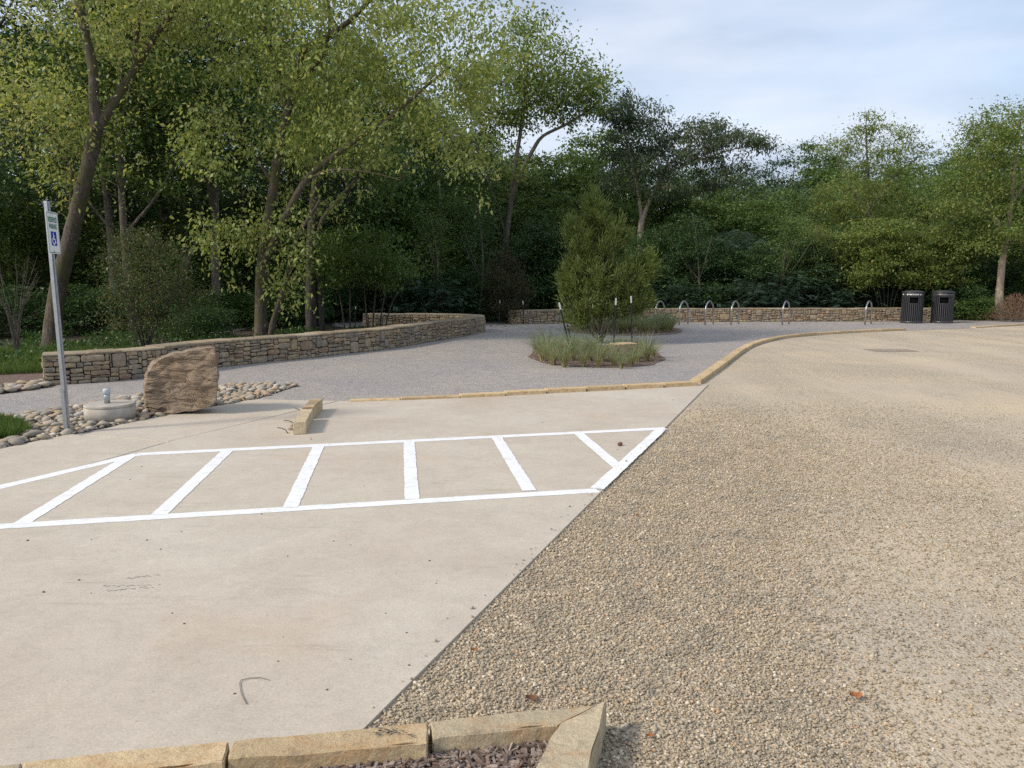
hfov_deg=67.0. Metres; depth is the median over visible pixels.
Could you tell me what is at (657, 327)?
grass tuft
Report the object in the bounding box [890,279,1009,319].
dark bush
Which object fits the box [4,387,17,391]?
river cobble
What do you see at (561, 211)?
dark tree
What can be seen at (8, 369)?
turf
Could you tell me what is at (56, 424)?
river cobble
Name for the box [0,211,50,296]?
understory tree
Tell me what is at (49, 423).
river cobble
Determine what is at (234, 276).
understory tree
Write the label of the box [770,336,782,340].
kerb stone
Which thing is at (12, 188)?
tall tree
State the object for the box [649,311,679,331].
grass tuft
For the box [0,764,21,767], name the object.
kerb stone
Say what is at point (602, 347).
grass tuft
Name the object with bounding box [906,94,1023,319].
pale trunk tree
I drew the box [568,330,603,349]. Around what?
grass tuft
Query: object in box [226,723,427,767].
kerb stone
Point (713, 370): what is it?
kerb stone
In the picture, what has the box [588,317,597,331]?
grass tuft
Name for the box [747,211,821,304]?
slender sapling
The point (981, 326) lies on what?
kerb stone
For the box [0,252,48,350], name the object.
bare shrub
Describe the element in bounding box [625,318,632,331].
grass tuft
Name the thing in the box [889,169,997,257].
dark tree
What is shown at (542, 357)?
grass tuft
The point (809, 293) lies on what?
dark bush
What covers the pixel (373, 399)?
kerb stone
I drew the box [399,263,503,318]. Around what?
dark bush
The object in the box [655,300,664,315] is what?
bike rack
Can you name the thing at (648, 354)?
grass tuft
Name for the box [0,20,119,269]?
tall tree
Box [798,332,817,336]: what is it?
kerb stone
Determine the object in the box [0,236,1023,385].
ground
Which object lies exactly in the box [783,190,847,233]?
dark tree
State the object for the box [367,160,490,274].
understory tree
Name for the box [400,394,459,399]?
kerb stone
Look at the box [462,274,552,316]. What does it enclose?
dark bush
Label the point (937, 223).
sunlit young tree
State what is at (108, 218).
tall tree
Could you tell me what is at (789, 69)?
sky
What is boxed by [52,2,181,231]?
tall tree
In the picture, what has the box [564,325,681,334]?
planting bed
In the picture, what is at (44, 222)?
understory tree
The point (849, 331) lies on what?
kerb stone
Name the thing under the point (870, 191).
feathery tree
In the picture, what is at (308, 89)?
yellow green tree
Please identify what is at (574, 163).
dark tree
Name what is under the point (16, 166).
tall tree
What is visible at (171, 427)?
concrete pavement
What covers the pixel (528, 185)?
dark tree
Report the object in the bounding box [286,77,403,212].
tall tree
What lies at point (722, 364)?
kerb stone
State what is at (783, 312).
bike rack
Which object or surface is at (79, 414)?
river cobble
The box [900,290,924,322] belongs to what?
litter bin
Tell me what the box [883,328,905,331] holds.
kerb stone
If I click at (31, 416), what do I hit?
river cobble
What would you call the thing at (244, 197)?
tall tree
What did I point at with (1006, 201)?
dark tree
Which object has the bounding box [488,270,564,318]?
dark bush
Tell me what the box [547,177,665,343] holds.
juniper tree
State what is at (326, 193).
understory tree
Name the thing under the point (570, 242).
slender sapling
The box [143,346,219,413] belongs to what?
boulder
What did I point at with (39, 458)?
concrete pavement
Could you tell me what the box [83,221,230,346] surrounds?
olive shrub
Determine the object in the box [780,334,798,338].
kerb stone
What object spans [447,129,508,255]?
tall tree
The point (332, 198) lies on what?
understory tree
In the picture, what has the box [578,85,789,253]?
dusky tree
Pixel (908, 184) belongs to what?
dark tree
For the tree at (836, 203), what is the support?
on the ground
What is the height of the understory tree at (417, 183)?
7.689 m
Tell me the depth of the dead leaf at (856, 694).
2.93 m
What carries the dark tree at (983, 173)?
on the ground
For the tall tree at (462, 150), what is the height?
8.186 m
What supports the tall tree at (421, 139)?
on the ground
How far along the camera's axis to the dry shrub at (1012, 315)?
28.09 m
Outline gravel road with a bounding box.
[370,325,1023,767]
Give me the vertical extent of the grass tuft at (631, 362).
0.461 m
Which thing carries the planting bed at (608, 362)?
on the path
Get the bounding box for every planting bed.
[528,345,664,366]
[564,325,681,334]
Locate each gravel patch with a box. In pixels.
[160,326,246,333]
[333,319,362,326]
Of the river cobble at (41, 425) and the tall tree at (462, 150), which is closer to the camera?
the river cobble at (41, 425)
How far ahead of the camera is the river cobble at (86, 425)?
8.17 m
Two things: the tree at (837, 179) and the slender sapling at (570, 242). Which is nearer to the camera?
the slender sapling at (570, 242)
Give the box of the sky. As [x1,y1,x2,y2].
[0,0,1023,204]
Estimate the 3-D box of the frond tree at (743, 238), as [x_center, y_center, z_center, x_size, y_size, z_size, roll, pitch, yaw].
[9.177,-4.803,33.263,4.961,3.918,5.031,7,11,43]
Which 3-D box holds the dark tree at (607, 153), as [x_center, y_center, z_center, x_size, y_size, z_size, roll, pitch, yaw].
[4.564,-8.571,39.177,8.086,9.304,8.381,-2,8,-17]
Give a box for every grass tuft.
[515,328,567,360]
[518,327,563,353]
[528,335,589,364]
[529,325,575,353]
[529,340,597,366]
[537,328,572,352]
[548,343,595,366]
[551,327,609,359]
[551,328,592,350]
[561,326,630,361]
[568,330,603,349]
[570,328,606,360]
[578,342,617,366]
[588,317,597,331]
[602,341,637,365]
[603,329,675,360]
[605,318,630,333]
[610,317,632,332]
[613,351,632,368]
[617,317,637,332]
[618,342,654,365]
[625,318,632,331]
[625,331,653,351]
[626,343,647,361]
[632,312,649,332]
[640,335,668,357]
[644,317,653,332]
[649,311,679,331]
[650,318,669,330]
[652,310,680,323]
[652,318,667,332]
[660,318,687,330]
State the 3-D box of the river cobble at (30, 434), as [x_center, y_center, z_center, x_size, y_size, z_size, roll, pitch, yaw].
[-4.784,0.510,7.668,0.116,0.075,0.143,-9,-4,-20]
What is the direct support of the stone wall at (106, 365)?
on the ground
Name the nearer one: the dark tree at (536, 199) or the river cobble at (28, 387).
the river cobble at (28, 387)
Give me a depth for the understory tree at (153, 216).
37.62 m
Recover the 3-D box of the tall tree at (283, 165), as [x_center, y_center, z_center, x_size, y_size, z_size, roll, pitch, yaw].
[-10.621,-9.898,36.668,7.026,11.929,6.732,-6,10,-38]
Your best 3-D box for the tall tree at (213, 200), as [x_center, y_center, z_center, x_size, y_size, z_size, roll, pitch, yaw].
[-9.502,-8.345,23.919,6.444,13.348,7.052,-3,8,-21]
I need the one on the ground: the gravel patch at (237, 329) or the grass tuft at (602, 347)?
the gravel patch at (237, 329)
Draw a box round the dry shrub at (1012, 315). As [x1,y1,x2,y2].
[978,293,1023,321]
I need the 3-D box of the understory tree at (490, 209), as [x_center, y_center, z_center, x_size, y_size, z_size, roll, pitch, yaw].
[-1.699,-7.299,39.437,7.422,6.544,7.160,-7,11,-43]
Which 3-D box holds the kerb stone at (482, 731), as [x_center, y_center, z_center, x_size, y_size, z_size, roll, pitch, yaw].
[0.019,1.192,2.595,0.577,0.140,0.103,-1,8,-10]
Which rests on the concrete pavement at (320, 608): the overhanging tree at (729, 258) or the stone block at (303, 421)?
the stone block at (303, 421)
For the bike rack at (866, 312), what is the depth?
26.28 m
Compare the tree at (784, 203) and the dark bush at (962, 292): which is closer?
the dark bush at (962, 292)
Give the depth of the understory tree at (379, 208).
28.45 m
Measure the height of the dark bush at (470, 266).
2.625 m
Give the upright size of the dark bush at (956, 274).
3.149 m
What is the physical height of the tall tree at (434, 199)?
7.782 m
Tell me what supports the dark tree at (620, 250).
on the ground
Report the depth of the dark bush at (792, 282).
30.11 m
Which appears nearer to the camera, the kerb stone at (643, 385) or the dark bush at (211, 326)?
the kerb stone at (643, 385)
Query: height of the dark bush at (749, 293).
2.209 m
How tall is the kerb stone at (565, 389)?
0.093 m
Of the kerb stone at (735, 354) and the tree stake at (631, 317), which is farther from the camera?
the tree stake at (631, 317)
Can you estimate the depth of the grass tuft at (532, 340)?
16.07 m
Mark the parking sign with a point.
(52, 232)
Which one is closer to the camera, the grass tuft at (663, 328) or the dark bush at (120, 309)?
the grass tuft at (663, 328)
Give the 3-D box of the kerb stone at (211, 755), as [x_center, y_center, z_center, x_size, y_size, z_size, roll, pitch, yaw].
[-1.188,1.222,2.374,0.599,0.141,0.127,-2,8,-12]
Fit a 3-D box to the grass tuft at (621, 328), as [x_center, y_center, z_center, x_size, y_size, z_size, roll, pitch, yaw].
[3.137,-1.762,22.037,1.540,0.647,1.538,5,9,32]
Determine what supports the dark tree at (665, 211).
on the ground
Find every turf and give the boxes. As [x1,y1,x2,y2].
[0,343,139,371]
[0,358,42,374]
[0,410,35,438]
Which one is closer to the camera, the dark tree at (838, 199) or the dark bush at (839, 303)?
the dark bush at (839, 303)
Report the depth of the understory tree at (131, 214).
36.00 m
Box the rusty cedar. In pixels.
[479,240,539,324]
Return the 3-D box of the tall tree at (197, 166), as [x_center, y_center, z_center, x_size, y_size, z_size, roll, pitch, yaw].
[-15.553,-11.000,38.804,7.888,13.220,8.034,-1,8,-10]
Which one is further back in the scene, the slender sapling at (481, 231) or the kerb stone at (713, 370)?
the slender sapling at (481, 231)
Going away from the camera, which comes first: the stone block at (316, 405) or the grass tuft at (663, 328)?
the stone block at (316, 405)
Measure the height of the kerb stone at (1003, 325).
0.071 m
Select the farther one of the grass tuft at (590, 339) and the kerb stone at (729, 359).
the grass tuft at (590, 339)
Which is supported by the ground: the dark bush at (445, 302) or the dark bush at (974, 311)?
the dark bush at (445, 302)
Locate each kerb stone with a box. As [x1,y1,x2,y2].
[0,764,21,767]
[23,741,228,767]
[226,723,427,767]
[350,398,399,401]
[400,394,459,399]
[431,706,595,755]
[459,392,504,397]
[503,389,545,395]
[537,703,604,767]
[544,386,585,392]
[584,384,624,390]
[622,382,663,388]
[660,381,697,386]
[690,372,711,383]
[702,366,720,375]
[712,360,727,369]
[720,356,734,363]
[726,351,740,358]
[733,348,745,354]
[739,344,752,350]
[747,341,760,346]
[756,338,770,343]
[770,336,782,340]
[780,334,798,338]
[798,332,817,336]
[818,331,837,334]
[838,330,860,333]
[860,329,882,332]
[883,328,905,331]
[970,325,993,327]
[990,324,1014,326]
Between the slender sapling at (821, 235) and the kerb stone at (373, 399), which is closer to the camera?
the kerb stone at (373, 399)
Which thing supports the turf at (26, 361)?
on the ground
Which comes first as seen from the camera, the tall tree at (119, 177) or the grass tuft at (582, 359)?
the grass tuft at (582, 359)
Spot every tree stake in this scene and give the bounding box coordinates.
[558,302,567,340]
[613,298,616,342]
[630,296,632,341]
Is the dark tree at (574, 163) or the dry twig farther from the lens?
the dark tree at (574, 163)
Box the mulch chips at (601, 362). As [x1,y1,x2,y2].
[530,344,663,366]
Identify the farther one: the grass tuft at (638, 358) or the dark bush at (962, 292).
the dark bush at (962, 292)
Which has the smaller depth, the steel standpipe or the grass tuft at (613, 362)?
the steel standpipe
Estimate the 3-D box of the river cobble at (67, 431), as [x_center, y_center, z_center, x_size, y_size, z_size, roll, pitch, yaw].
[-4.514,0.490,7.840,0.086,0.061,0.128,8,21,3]
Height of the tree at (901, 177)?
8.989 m
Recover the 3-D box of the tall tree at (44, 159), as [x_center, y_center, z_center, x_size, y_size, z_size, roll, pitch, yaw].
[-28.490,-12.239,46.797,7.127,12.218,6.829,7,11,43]
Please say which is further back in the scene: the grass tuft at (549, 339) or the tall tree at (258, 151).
the tall tree at (258, 151)
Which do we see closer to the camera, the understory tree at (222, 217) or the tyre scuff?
the tyre scuff
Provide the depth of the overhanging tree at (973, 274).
30.70 m
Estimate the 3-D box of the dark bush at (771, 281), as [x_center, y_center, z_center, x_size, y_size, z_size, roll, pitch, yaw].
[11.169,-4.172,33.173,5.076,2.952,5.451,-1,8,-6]
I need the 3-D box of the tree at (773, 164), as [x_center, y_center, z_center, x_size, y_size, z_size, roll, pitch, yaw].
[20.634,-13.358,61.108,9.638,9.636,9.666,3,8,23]
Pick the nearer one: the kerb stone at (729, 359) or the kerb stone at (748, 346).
the kerb stone at (729, 359)
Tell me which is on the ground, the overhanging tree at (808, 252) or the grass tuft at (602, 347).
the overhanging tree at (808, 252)
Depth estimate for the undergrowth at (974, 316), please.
29.21 m
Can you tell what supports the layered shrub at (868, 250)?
on the ground
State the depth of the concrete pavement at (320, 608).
4.24 m
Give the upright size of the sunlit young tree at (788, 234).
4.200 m
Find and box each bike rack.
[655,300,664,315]
[678,300,688,324]
[704,300,713,324]
[730,300,739,324]
[781,300,789,324]
[864,300,872,324]
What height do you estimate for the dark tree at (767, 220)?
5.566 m
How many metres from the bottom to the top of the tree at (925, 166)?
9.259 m
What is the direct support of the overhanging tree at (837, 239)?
on the ground
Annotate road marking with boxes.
[0,427,665,528]
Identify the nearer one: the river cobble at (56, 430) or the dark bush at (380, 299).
the river cobble at (56, 430)
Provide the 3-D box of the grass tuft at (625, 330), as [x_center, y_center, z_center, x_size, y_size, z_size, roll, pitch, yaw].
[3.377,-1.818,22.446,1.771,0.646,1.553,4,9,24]
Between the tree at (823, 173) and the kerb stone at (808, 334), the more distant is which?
the tree at (823, 173)
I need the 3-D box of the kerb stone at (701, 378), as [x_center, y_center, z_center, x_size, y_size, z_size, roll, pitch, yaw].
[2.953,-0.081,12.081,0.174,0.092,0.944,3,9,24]
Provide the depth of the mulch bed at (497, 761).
2.48 m
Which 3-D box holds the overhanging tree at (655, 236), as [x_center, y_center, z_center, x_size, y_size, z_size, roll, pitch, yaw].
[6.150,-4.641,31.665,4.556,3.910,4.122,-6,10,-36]
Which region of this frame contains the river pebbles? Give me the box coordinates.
[0,383,297,448]
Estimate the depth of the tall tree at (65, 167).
34.23 m
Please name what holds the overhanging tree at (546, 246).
on the ground
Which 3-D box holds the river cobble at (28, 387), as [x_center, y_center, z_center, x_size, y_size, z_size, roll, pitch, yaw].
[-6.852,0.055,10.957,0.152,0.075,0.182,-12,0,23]
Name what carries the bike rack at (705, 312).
on the path
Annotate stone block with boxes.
[293,409,312,433]
[302,398,322,418]
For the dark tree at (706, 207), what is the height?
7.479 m
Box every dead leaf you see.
[525,694,537,700]
[849,691,862,698]
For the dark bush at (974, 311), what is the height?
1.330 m
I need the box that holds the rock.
[608,342,637,359]
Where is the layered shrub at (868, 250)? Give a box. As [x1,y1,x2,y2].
[813,215,958,307]
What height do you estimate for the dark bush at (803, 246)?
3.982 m
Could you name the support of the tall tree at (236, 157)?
on the ground
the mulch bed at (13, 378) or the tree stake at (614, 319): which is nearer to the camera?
the mulch bed at (13, 378)
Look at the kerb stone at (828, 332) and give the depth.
21.85 m
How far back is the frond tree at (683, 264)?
32.48 m
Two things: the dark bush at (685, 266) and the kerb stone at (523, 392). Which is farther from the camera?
the dark bush at (685, 266)
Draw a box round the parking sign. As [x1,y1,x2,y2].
[43,201,70,429]
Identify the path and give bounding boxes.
[0,318,1023,443]
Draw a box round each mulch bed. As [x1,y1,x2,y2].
[0,372,42,384]
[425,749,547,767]
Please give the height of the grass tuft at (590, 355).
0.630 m
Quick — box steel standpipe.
[103,388,109,403]
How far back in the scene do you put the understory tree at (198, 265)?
25.25 m
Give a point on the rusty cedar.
(500, 292)
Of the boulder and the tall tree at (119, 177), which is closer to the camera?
the boulder
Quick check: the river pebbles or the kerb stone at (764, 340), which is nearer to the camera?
the river pebbles
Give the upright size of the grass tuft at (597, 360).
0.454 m
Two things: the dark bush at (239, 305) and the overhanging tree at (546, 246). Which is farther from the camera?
the overhanging tree at (546, 246)
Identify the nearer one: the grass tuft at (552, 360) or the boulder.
the boulder
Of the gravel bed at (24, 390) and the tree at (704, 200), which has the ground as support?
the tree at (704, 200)
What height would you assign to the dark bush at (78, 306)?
1.792 m
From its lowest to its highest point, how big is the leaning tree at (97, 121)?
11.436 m
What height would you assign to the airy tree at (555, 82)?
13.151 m
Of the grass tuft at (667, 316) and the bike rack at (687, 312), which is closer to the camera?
the grass tuft at (667, 316)
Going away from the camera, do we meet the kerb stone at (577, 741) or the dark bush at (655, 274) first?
the kerb stone at (577, 741)
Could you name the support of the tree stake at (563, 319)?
on the planting bed at (608, 362)
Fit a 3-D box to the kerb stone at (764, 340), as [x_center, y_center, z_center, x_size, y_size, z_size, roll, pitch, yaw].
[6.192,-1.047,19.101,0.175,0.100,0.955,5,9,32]
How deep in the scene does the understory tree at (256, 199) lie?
40.59 m
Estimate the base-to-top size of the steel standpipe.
0.163 m
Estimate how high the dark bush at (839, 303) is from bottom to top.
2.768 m
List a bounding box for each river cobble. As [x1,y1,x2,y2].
[0,438,8,442]
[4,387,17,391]
[8,436,24,443]
[10,439,24,445]
[21,385,34,390]
[23,432,35,437]
[25,414,37,417]
[29,429,43,434]
[37,434,49,439]
[38,424,48,427]
[39,383,49,386]
[40,411,50,415]
[42,416,50,421]
[43,420,55,425]
[50,427,59,432]
[51,422,62,426]
[61,428,72,434]
[73,411,83,416]
[82,423,91,427]
[96,421,110,425]
[115,419,126,423]
[140,413,149,418]
[155,412,165,416]
[215,401,224,404]
[223,396,232,400]
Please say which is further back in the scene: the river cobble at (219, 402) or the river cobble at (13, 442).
the river cobble at (219, 402)
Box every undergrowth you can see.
[0,323,378,371]
[467,306,1023,321]
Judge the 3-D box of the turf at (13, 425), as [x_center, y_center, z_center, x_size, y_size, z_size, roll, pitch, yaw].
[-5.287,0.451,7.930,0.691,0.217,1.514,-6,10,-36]
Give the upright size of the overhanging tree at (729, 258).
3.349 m
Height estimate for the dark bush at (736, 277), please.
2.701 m
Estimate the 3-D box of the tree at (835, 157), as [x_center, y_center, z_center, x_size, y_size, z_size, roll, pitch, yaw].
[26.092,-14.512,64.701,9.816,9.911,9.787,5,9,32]
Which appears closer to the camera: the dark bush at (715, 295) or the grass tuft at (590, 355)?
the grass tuft at (590, 355)
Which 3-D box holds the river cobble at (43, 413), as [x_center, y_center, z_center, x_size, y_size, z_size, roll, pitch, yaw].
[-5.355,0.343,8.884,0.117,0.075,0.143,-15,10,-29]
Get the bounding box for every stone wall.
[41,313,485,384]
[508,307,930,323]
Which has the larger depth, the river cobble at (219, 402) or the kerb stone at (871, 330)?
the kerb stone at (871, 330)
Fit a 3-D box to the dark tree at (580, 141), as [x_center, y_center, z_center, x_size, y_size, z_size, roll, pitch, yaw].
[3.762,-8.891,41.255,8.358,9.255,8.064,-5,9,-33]
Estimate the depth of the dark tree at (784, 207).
39.64 m
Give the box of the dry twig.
[239,677,268,703]
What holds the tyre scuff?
on the concrete pavement at (320, 608)
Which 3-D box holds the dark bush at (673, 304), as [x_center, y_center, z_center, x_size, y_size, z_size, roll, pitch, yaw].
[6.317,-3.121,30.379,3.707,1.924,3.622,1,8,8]
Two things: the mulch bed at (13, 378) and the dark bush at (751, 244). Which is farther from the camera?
the dark bush at (751, 244)
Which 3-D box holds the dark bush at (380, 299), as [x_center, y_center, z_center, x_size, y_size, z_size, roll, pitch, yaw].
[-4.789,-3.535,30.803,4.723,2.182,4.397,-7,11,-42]
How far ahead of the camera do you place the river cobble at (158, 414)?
8.83 m
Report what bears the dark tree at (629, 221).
on the ground
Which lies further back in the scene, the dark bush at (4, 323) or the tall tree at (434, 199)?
the tall tree at (434, 199)
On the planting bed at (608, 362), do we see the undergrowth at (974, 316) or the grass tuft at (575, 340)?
the grass tuft at (575, 340)
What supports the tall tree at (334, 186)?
on the ground
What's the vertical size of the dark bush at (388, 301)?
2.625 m
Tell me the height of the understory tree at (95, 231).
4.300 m
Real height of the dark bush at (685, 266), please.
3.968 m
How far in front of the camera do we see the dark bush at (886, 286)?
31.61 m
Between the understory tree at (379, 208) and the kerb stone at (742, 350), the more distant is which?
the understory tree at (379, 208)
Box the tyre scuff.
[103,575,160,590]
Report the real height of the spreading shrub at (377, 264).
3.143 m
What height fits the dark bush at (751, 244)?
4.235 m
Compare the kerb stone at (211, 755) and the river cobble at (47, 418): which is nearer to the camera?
the kerb stone at (211, 755)
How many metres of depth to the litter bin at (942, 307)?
27.08 m
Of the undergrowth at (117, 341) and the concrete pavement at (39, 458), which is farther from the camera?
the undergrowth at (117, 341)
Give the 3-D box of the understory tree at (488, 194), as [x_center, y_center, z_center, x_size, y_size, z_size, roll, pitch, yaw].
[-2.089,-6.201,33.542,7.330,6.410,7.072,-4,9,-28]
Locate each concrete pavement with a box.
[0,384,708,767]
[0,434,165,484]
[83,399,336,441]
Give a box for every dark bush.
[0,273,85,329]
[0,278,71,338]
[4,277,143,334]
[69,271,157,321]
[137,286,247,330]
[156,301,244,338]
[169,283,270,326]
[217,278,338,328]
[271,276,378,323]
[304,272,406,319]
[343,281,432,312]
[351,260,476,312]
[371,271,490,313]
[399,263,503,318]
[414,256,533,318]
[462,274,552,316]
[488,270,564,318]
[517,258,587,308]
[610,247,683,302]
[643,281,716,307]
[647,268,712,306]
[652,275,759,307]
[655,233,752,298]
[664,264,786,307]
[702,225,803,307]
[703,275,801,307]
[724,262,825,307]
[739,268,847,307]
[759,235,847,276]
[764,262,858,306]
[774,263,894,307]
[801,251,918,307]
[845,259,933,306]
[872,252,1012,307]
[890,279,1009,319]
[924,292,1005,320]
[937,253,1023,310]
[957,259,1023,311]
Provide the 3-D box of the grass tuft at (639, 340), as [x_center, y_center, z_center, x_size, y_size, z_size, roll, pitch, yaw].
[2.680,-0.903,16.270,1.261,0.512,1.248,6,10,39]
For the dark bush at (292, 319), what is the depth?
24.50 m
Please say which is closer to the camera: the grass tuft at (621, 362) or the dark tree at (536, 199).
the grass tuft at (621, 362)
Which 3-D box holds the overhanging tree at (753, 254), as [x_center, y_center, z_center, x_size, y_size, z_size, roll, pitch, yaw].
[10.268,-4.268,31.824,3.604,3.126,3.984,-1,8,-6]
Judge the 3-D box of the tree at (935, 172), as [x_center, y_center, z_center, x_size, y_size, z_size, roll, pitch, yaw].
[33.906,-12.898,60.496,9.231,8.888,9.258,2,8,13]
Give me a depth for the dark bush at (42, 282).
24.33 m
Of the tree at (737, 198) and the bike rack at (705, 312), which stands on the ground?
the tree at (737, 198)
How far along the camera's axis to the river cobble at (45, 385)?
11.18 m
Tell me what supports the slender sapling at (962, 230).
on the mulch bed
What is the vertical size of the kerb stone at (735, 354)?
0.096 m
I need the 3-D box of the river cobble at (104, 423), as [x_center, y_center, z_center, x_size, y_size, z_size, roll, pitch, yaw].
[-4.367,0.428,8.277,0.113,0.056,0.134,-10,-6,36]
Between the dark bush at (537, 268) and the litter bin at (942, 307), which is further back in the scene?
the dark bush at (537, 268)
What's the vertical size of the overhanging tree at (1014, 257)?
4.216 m
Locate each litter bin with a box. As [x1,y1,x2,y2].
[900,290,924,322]
[930,290,955,322]
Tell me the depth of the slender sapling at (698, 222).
30.76 m
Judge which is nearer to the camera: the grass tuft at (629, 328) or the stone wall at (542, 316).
the grass tuft at (629, 328)
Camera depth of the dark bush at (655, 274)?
31.70 m
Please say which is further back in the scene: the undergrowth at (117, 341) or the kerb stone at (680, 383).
the undergrowth at (117, 341)
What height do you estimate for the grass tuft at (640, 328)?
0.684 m
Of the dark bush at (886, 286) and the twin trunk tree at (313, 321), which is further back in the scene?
the dark bush at (886, 286)
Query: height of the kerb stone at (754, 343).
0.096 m
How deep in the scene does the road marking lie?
6.00 m
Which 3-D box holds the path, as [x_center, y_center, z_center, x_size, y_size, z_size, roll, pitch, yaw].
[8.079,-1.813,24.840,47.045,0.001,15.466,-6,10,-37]
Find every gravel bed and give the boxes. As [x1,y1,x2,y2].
[1,385,55,393]
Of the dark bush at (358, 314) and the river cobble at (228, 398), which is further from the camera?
the dark bush at (358, 314)
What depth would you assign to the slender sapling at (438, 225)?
26.95 m
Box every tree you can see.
[0,0,81,232]
[0,0,208,329]
[0,0,253,347]
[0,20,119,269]
[0,26,68,287]
[0,35,139,220]
[0,171,136,280]
[0,180,99,325]
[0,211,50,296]
[1,109,73,214]
[4,0,241,333]
[7,202,178,319]
[12,0,267,320]
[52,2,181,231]
[64,164,186,270]
[71,217,243,318]
[73,0,304,286]
[81,0,308,327]
[112,0,557,335]
[128,165,231,250]
[129,43,264,229]
[137,199,279,308]
[154,0,328,321]
[172,189,291,308]
[209,174,360,314]
[211,82,298,195]
[221,8,440,331]
[222,172,308,271]
[225,44,343,276]
[258,174,415,308]
[266,40,442,316]
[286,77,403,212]
[296,172,365,274]
[304,179,468,312]
[338,92,462,312]
[358,155,444,262]
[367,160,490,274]
[375,112,494,268]
[381,94,461,189]
[399,167,539,300]
[425,137,513,266]
[441,0,641,314]
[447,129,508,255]
[448,178,527,273]
[471,149,567,258]
[473,147,620,273]
[487,217,576,307]
[504,143,623,255]
[509,202,587,304]
[522,232,597,285]
[524,126,650,233]
[538,124,674,246]
[543,192,639,262]
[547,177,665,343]
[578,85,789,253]
[596,148,701,276]
[607,200,669,267]
[616,222,719,290]
[631,169,727,250]
[633,231,737,302]
[649,164,753,265]
[659,177,753,232]
[669,236,760,299]
[672,171,802,245]
[678,226,774,305]
[698,185,765,227]
[711,194,807,251]
[724,242,813,306]
[734,152,827,220]
[735,180,787,205]
[740,183,828,238]
[743,198,817,220]
[748,135,863,204]
[761,222,813,253]
[762,237,849,302]
[782,108,947,290]
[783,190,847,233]
[788,151,862,221]
[791,225,877,303]
[793,202,867,269]
[801,152,880,185]
[803,189,876,244]
[806,174,913,263]
[807,166,895,215]
[849,162,943,293]
[866,161,928,207]
[888,191,987,276]
[888,222,991,288]
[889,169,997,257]
[895,160,936,193]
[899,154,985,225]
[905,205,1023,283]
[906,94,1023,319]
[906,146,1023,293]
[914,162,970,217]
[961,148,1023,293]
[969,214,1023,287]
[1000,197,1023,265]
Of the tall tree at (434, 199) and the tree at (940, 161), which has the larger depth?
the tree at (940, 161)
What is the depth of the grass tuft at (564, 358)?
13.72 m
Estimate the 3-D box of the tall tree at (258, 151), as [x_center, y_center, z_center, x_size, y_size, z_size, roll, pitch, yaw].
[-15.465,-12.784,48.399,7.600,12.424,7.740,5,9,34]
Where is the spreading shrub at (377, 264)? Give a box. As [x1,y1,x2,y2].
[288,217,435,329]
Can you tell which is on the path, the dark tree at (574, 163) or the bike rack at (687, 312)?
the bike rack at (687, 312)
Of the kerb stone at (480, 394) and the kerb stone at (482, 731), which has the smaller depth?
the kerb stone at (482, 731)
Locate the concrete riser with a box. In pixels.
[83,399,136,422]
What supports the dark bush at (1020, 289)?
on the mulch bed
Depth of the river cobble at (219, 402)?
9.60 m
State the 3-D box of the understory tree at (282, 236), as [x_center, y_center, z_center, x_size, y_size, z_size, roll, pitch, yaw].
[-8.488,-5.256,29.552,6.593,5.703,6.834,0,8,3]
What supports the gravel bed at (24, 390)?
on the path
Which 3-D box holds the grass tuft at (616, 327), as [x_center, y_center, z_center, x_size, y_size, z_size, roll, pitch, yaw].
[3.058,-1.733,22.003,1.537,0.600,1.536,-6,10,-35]
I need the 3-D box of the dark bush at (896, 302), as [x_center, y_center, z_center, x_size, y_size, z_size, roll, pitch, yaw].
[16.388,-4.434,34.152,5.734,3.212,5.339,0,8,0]
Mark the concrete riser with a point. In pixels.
(99, 411)
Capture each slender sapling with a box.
[400,211,475,312]
[446,198,521,314]
[547,214,619,264]
[661,210,728,307]
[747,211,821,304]
[785,221,844,307]
[925,191,1011,298]
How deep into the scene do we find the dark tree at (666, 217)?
38.72 m
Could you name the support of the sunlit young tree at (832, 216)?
on the ground
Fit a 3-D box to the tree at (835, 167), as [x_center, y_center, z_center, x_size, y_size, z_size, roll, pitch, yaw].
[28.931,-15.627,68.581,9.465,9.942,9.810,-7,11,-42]
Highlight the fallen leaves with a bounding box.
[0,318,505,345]
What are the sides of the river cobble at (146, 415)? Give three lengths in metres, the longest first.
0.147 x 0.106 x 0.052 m
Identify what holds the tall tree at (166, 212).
on the ground

